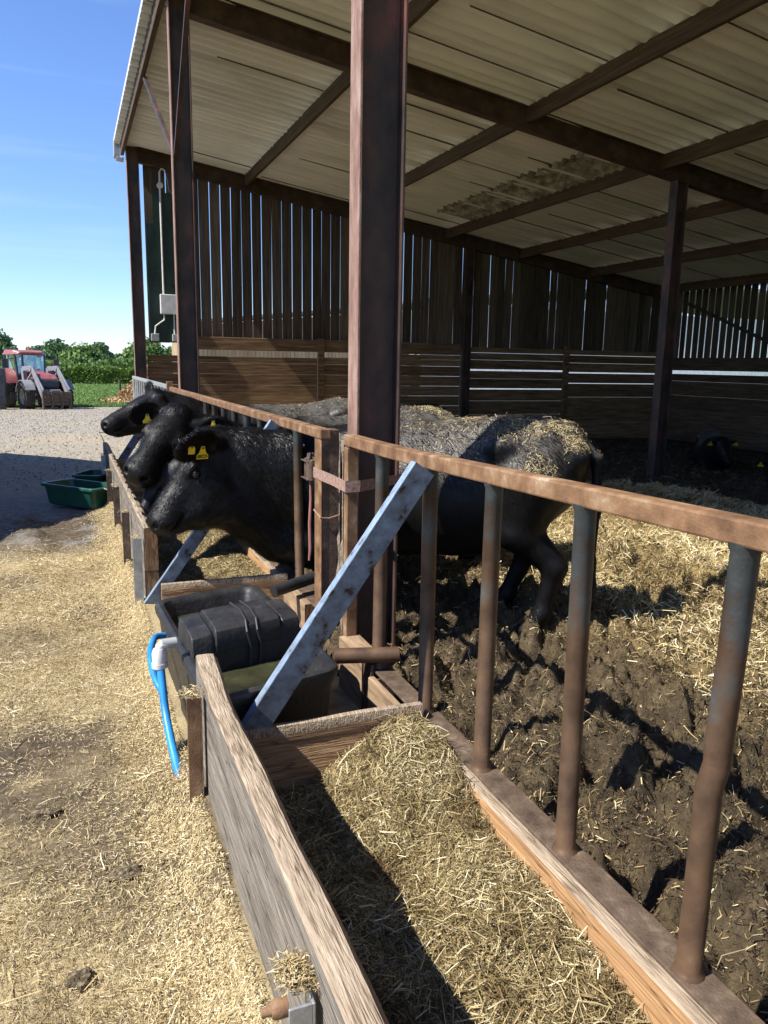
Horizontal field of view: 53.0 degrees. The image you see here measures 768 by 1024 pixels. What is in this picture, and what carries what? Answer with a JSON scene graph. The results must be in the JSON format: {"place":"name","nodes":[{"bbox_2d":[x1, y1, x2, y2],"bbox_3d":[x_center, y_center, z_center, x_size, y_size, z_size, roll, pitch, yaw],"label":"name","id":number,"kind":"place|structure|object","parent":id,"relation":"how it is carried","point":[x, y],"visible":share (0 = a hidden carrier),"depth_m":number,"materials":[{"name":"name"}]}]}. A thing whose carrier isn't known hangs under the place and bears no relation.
{"place":"outdoors","nodes":[
{"label":"outdoors","id":0,"kind":"place"},
{"bbox_2d":[0,407,281,1023],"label":"yard","id":1,"kind":"structure","parent":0,"point":[12,496],"depth_m":2.92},
{"bbox_2d":[0,368,7,409],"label":"steel bin","id":2,"kind":"object","parent":1,"relation":"on","point":[3,394],"visible":0.93,"depth_m":32.08,"materials":[{"name":"grey metal"}]},
{"bbox_2d":[26,805,62,822],"bbox_3d":[-1.220,1.079,2.772,0.095,0.029,0.105,6,12,25],"label":"dung clod","id":3,"kind":"object","parent":1,"relation":"on","point":[37,813],"visible":0.99,"depth_m":2.75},
{"bbox_2d":[0,503,140,648],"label":"straw litter","id":4,"kind":"object","parent":1,"relation":"on","point":[67,594],"visible":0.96,"depth_m":5.35,"materials":[{"name":"beige plant"}]},
{"bbox_2d":[0,407,140,489],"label":"gravel","id":5,"kind":"structure","parent":1,"relation":"on","point":[49,423],"depth_m":17.66,"materials":[{"name":"grey gravel"}]},
{"bbox_2d":[1,346,74,409],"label":"tractor","id":6,"kind":"object","parent":5,"relation":"on","point":[28,387],"visible":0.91,"depth_m":33.22,"materials":[{"name":"red paint"}]},
{"bbox_2d":[40,478,112,508],"bbox_3d":[-3.345,-0.197,8.553,0.903,0.235,0.433,7,12,27],"label":"feed tub","id":7,"kind":"object","parent":1,"relation":"on","point":[80,493],"visible":0.76,"depth_m":8.40,"materials":[{"name":"green plastic"}]},
{"bbox_2d":[64,966,97,992],"bbox_3d":[-0.802,1.235,2.037,0.084,0.029,0.087,-3,12,-22],"label":"dung clod","id":8,"kind":"object","parent":1,"relation":"on","point":[84,976],"visible":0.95,"depth_m":2.03,"materials":[{"name":"soil"}]},
{"bbox_2d":[72,469,106,481],"bbox_3d":[-3.590,-0.389,9.622,0.387,0.220,0.588,2,11,6],"label":"feed tub","id":9,"kind":"object","parent":1,"relation":"on","point":[94,475],"visible":0.44,"depth_m":9.38,"materials":[{"name":"green plastic"}]},
{"bbox_2d":[106,863,145,881],"bbox_3d":[-0.821,1.142,2.451,0.124,0.030,0.082,-3,12,-22],"label":"dung clod","id":10,"kind":"object","parent":1,"relation":"on","point":[134,868],"visible":1,"depth_m":2.44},
{"bbox_2d":[0,530,259,1023],"bbox_3d":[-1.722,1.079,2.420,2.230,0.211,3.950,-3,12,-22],"label":"loose straw","id":11,"kind":"object","parent":1,"relation":"on","point":[65,711],"visible":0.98,"depth_m":2.43,"materials":[{"name":"beige plant"}]},
{"bbox_2d":[170,860,181,868],"bbox_3d":[-0.662,1.122,2.457,0.042,0.016,0.048,-3,12,-22],"label":"dung clod","id":12,"kind":"object","parent":1,"relation":"on","point":[174,864],"visible":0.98,"depth_m":2.45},
{"bbox_2d":[84,481,272,1023],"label":"straw chaff","id":13,"kind":"object","parent":1,"relation":"on","point":[105,514],"visible":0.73,"depth_m":2.58,"materials":[{"name":"beige plant"}]},
{"bbox_2d":[100,433,359,715],"bbox_3d":[-1.027,0.681,5.153,0.720,0.021,27.900,-3,12,-22],"label":"yard strip","id":14,"kind":"object","parent":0,"point":[340,701],"visible":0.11,"depth_m":3.96,"materials":[{"name":"grey concrete"}]},
{"bbox_2d":[101,442,287,605],"bbox_3d":[-2.288,-0.098,7.833,1.017,0.806,6.600,-3,12,-22],"label":"feed trough","id":15,"kind":"object","parent":14,"relation":"on","point":[140,541],"visible":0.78,"depth_m":4.96,"materials":[{"name":"wood"}]},
{"bbox_2d":[129,483,262,581],"bbox_3d":[-2.172,0.020,7.712,0.755,0.148,6.150,-3,12,-22],"label":"feed","id":16,"kind":"object","parent":15,"relation":"in","point":[136,489],"visible":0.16,"depth_m":6.09},
{"bbox_2d":[134,491,265,581],"bbox_3d":[-1.910,0.128,7.063,0.843,0.223,4.804,-3,12,-22],"label":"feed straw","id":17,"kind":"object","parent":15,"relation":"in","point":[207,562],"visible":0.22,"depth_m":5.96,"materials":[{"name":"beige plant"}]},
{"bbox_2d":[118,381,340,648],"bbox_3d":[-2.051,-0.428,7.365,1.090,1.440,7.049,-3,12,-22],"label":"feed barrier","id":18,"kind":"object","parent":14,"relation":"on","point":[327,504],"visible":0.45,"depth_m":4.72,"materials":[{"name":"metal"}]},
{"bbox_2d":[313,509,339,518],"bbox_3d":[-0.320,0.009,4.362,0.131,0.039,0.125,-3,12,-22],"label":"baling twine","id":19,"kind":"object","parent":18,"relation":"attached to","point":[325,517],"visible":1,"depth_m":4.31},
{"bbox_2d":[301,453,408,492],"bbox_3d":[-0.105,-0.216,4.255,0.534,0.151,0.763,-3,12,-22],"label":"ratchet strap","id":20,"kind":"object","parent":18,"relation":"attached to","point":[311,472],"visible":0.77,"depth_m":4.08,"materials":[{"name":"faded pink fabric webbing"},{"name":"steel"}]},
{"bbox_2d":[308,481,311,560],"bbox_3d":[-0.430,0.047,4.490,0.025,0.486,0.021,1,11,0],"label":"rope","id":21,"kind":"object","parent":20,"relation":"hanging from","point":[310,523],"visible":0.88,"depth_m":4.49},
{"bbox_2d":[155,585,337,723],"bbox_3d":[-0.682,0.686,3.581,0.579,0.522,1.438,-4,12,-24],"label":"water trough","id":22,"kind":"object","parent":14,"relation":"on","point":[245,635],"visible":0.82,"depth_m":3.35,"materials":[{"name":"black plastic"}]},
{"bbox_2d":[147,632,179,780],"bbox_3d":[-0.905,0.761,3.212,0.112,0.476,1.017,-3,12,-22],"label":"water hose","id":23,"kind":"object","parent":22,"relation":"attached to","point":[157,661],"visible":0.87,"depth_m":3.15,"materials":[{"name":"blue plastic"}]},
{"bbox_2d":[284,590,399,709],"bbox_3d":[-0.211,0.836,4.098,0.140,0.450,2.005,-3,12,-22],"label":"kerb timber","id":24,"kind":"object","parent":14,"relation":"on","point":[363,686],"visible":0.27,"depth_m":3.80,"materials":[{"name":"wood"}]},
{"bbox_2d":[270,571,314,596],"bbox_3d":[-0.532,0.433,4.630,0.072,0.102,0.334,11,15,44],"label":"steel pipe","id":25,"kind":"object","parent":24,"relation":"on","point":[290,585],"visible":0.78,"depth_m":4.58,"materials":[{"name":"metal"}]},
{"bbox_2d":[334,647,399,663],"bbox_3d":[-0.081,0.664,3.570,0.301,0.072,0.072,0,11,-7],"label":"steel pipe","id":26,"kind":"object","parent":24,"relation":"on","point":[366,655],"visible":0.88,"depth_m":3.54,"materials":[{"name":"brown metal"}]},
{"bbox_2d":[177,654,716,1023],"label":"feed trough","id":27,"kind":"object","parent":14,"relation":"on","point":[315,970],"visible":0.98,"depth_m":2.00,"materials":[{"name":"wood"}]},
{"bbox_2d":[278,715,646,1023],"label":"feed","id":28,"kind":"object","parent":27,"relation":"in","point":[447,870],"visible":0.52,"depth_m":2.39},
{"bbox_2d":[276,709,651,1023],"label":"feed straw","id":29,"kind":"object","parent":27,"relation":"in","point":[412,966],"visible":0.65,"depth_m":2.28,"materials":[{"name":"beige plant"}]},
{"bbox_2d":[241,434,767,1023],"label":"feed barrier","id":30,"kind":"object","parent":27,"relation":"on","point":[687,970],"visible":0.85,"depth_m":2.21,"materials":[{"name":"metal"}]},
{"bbox_2d":[85,407,489,431],"bbox_3d":[8.580,-4.482,34.423,40.700,0.563,20.100,-3,12,-22],"label":"yard apron","id":31,"kind":"object","parent":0,"point":[97,411],"visible":0.02,"depth_m":29.68,"materials":[{"name":"grey concrete"}]},
{"bbox_2d":[0,0,766,359],"label":"sky","id":32,"kind":"structure","parent":0,"point":[65,274],"materials":[{"name":"blue"}]},
{"bbox_2d":[140,437,767,1023],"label":"pen floor","id":33,"kind":"structure","parent":0,"point":[734,979],"depth_m":3.60,"materials":[{"name":"brown soil"}]},
{"bbox_2d":[132,376,165,399],"bbox_3d":[-4.208,-1.627,13.840,0.095,1.485,6.680,-3,12,-22],"label":"feed barrier","id":34,"kind":"object","parent":33,"relation":"on","point":[139,383],"visible":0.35,"depth_m":14.96,"materials":[{"name":"metal"}]},
{"bbox_2d":[100,380,347,437],"bbox_3d":[-1.439,-0.686,8.460,3.138,1.483,0.816,-3,12,-22],"label":"cow","id":35,"kind":"object","parent":33,"relation":"on","point":[116,423],"visible":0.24,"depth_m":8.07},
{"bbox_2d":[122,399,456,488],"bbox_3d":[-0.639,-0.275,6.566,3.147,1.376,0.829,-5,12,-27],"label":"cow","id":36,"kind":"object","parent":33,"relation":"on","point":[166,427],"visible":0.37,"depth_m":5.81},
{"bbox_2d":[140,415,503,563],"bbox_3d":[-0.331,-0.098,5.929,3.050,1.284,0.887,-2,11,-14],"label":"cow","id":37,"kind":"object","parent":33,"relation":"on","point":[149,496],"visible":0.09,"depth_m":5.70},
{"bbox_2d":[146,413,604,636],"bbox_3d":[-0.056,0.051,4.886,2.790,1.396,0.923,1,11,2],"label":"cow","id":38,"kind":"object","parent":33,"relation":"on","point":[237,483],"visible":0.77,"depth_m":4.65},
{"bbox_2d":[400,403,446,409],"bbox_3d":[0.007,-1.256,13.426,2.610,1.364,0.797,4,11,17],"label":"cow","id":39,"kind":"object","parent":33,"relation":"on","point":[427,404],"visible":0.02,"depth_m":12.95},
{"bbox_2d":[290,529,767,1021],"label":"pen straw","id":40,"kind":"object","parent":33,"relation":"on","point":[453,559],"visible":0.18,"depth_m":4.41,"materials":[{"name":"beige plant"}]},
{"bbox_2d":[314,543,767,1020],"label":"muck fibre","id":41,"kind":"object","parent":33,"relation":"on","point":[590,814],"visible":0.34,"depth_m":3.46,"materials":[{"name":"brown plant"}]},
{"bbox_2d":[475,478,767,706],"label":"pen bedding","id":42,"kind":"object","parent":33,"relation":"on","point":[705,547],"visible":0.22,"depth_m":6.43,"materials":[{"name":"beige plant"}]},
{"bbox_2d":[587,437,767,517],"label":"deep bedding","id":43,"kind":"object","parent":33,"relation":"on","point":[693,468],"visible":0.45,"depth_m":13.99,"materials":[{"name":"beige plant"}]},
{"bbox_2d":[686,429,738,469],"bbox_3d":[6.500,-1.025,15.318,0.903,1.144,2.636,5,12,21],"label":"cow","id":44,"kind":"object","parent":33,"relation":"on","point":[711,449],"visible":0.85,"depth_m":14.69},
{"bbox_2d":[757,460,767,483],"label":"cow","id":45,"kind":"object","parent":33,"relation":"on","point":[761,463],"visible":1,"depth_m":13.10},
{"bbox_3d":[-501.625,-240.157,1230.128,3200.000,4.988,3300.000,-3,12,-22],"label":"field","id":46,"kind":"structure","parent":0,"visible":0},
{"bbox_2d":[0,328,19,361],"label":"tree","id":47,"kind":"object","parent":46,"relation":"on","point":[5,342],"visible":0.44,"depth_m":225.16,"materials":[{"name":"green plant"}]},
{"bbox_2d":[23,348,57,361],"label":"tree","id":48,"kind":"object","parent":46,"relation":"on","point":[51,355],"visible":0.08,"depth_m":164.97,"materials":[{"name":"green plant"}]},
{"bbox_2d":[41,338,72,358],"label":"tree","id":49,"kind":"object","parent":46,"relation":"on","point":[57,346],"visible":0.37,"depth_m":269.30,"materials":[{"name":"green plant"}]},
{"bbox_2d":[0,364,134,383],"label":"hedge","id":50,"kind":"object","parent":46,"relation":"on","point":[76,373],"visible":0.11,"depth_m":78.57,"materials":[{"name":"green plant"}]},
{"bbox_2d":[13,383,128,407],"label":"meadow grass","id":51,"kind":"structure","parent":46,"relation":"on","point":[85,395],"depth_m":47.81,"materials":[{"name":"green plant"}]},
{"bbox_2d":[0,355,164,371],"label":"scrub","id":52,"kind":"object","parent":46,"relation":"on","point":[117,363],"visible":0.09,"depth_m":83.92,"materials":[{"name":"green plant"}]},
{"bbox_2d":[58,341,108,379],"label":"tree","id":53,"kind":"object","parent":46,"relation":"on","point":[78,354],"visible":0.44,"depth_m":170.80,"materials":[{"name":"green plant"}]},
{"bbox_2d":[92,341,114,358],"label":"tree","id":54,"kind":"object","parent":46,"relation":"on","point":[104,348],"visible":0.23,"depth_m":303.12,"materials":[{"name":"green plant"}]},
{"bbox_2d":[92,395,132,403],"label":"dead grass","id":55,"kind":"structure","parent":46,"relation":"on","point":[119,399],"depth_m":40.22,"materials":[{"name":"beige plant"}]},
{"bbox_2d":[114,364,147,397],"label":"brushwood heap","id":56,"kind":"object","parent":46,"relation":"on","point":[126,391],"visible":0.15,"depth_m":41.88,"materials":[{"name":"brown wood"}]},
{"bbox_2d":[118,336,171,359],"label":"tree","id":57,"kind":"object","parent":46,"relation":"on","point":[154,349],"visible":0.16,"depth_m":162.85,"materials":[{"name":"green plant"}]},
{"bbox_2d":[20,345,420,359],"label":"woodland","id":58,"kind":"object","parent":46,"relation":"on","point":[38,348],"visible":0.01,"depth_m":372.47,"materials":[{"name":"green plant"}]},
{"bbox_2d":[172,304,402,385],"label":"farm building","id":59,"kind":"structure","parent":46,"relation":"on","point":[248,353],"depth_m":39.88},
{"bbox_2d":[113,0,767,644],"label":"barn","id":60,"kind":"structure","parent":46,"relation":"on","point":[567,156],"depth_m":13.73,"materials":[{"name":"wood"}]},
{"bbox_2d":[146,168,176,342],"bbox_3d":[-4.703,-5.533,16.685,0.820,3.628,0.160,-3,12,-22],"label":"switch board","id":61,"kind":"object","parent":60,"relation":"attached to","point":[161,268],"visible":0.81,"depth_m":16.73,"materials":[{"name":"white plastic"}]},
{"bbox_2d":[402,287,767,399],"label":"white shed","id":62,"kind":"structure","parent":46,"relation":"on","point":[722,373],"depth_m":50.05,"materials":[{"name":"white metal"}]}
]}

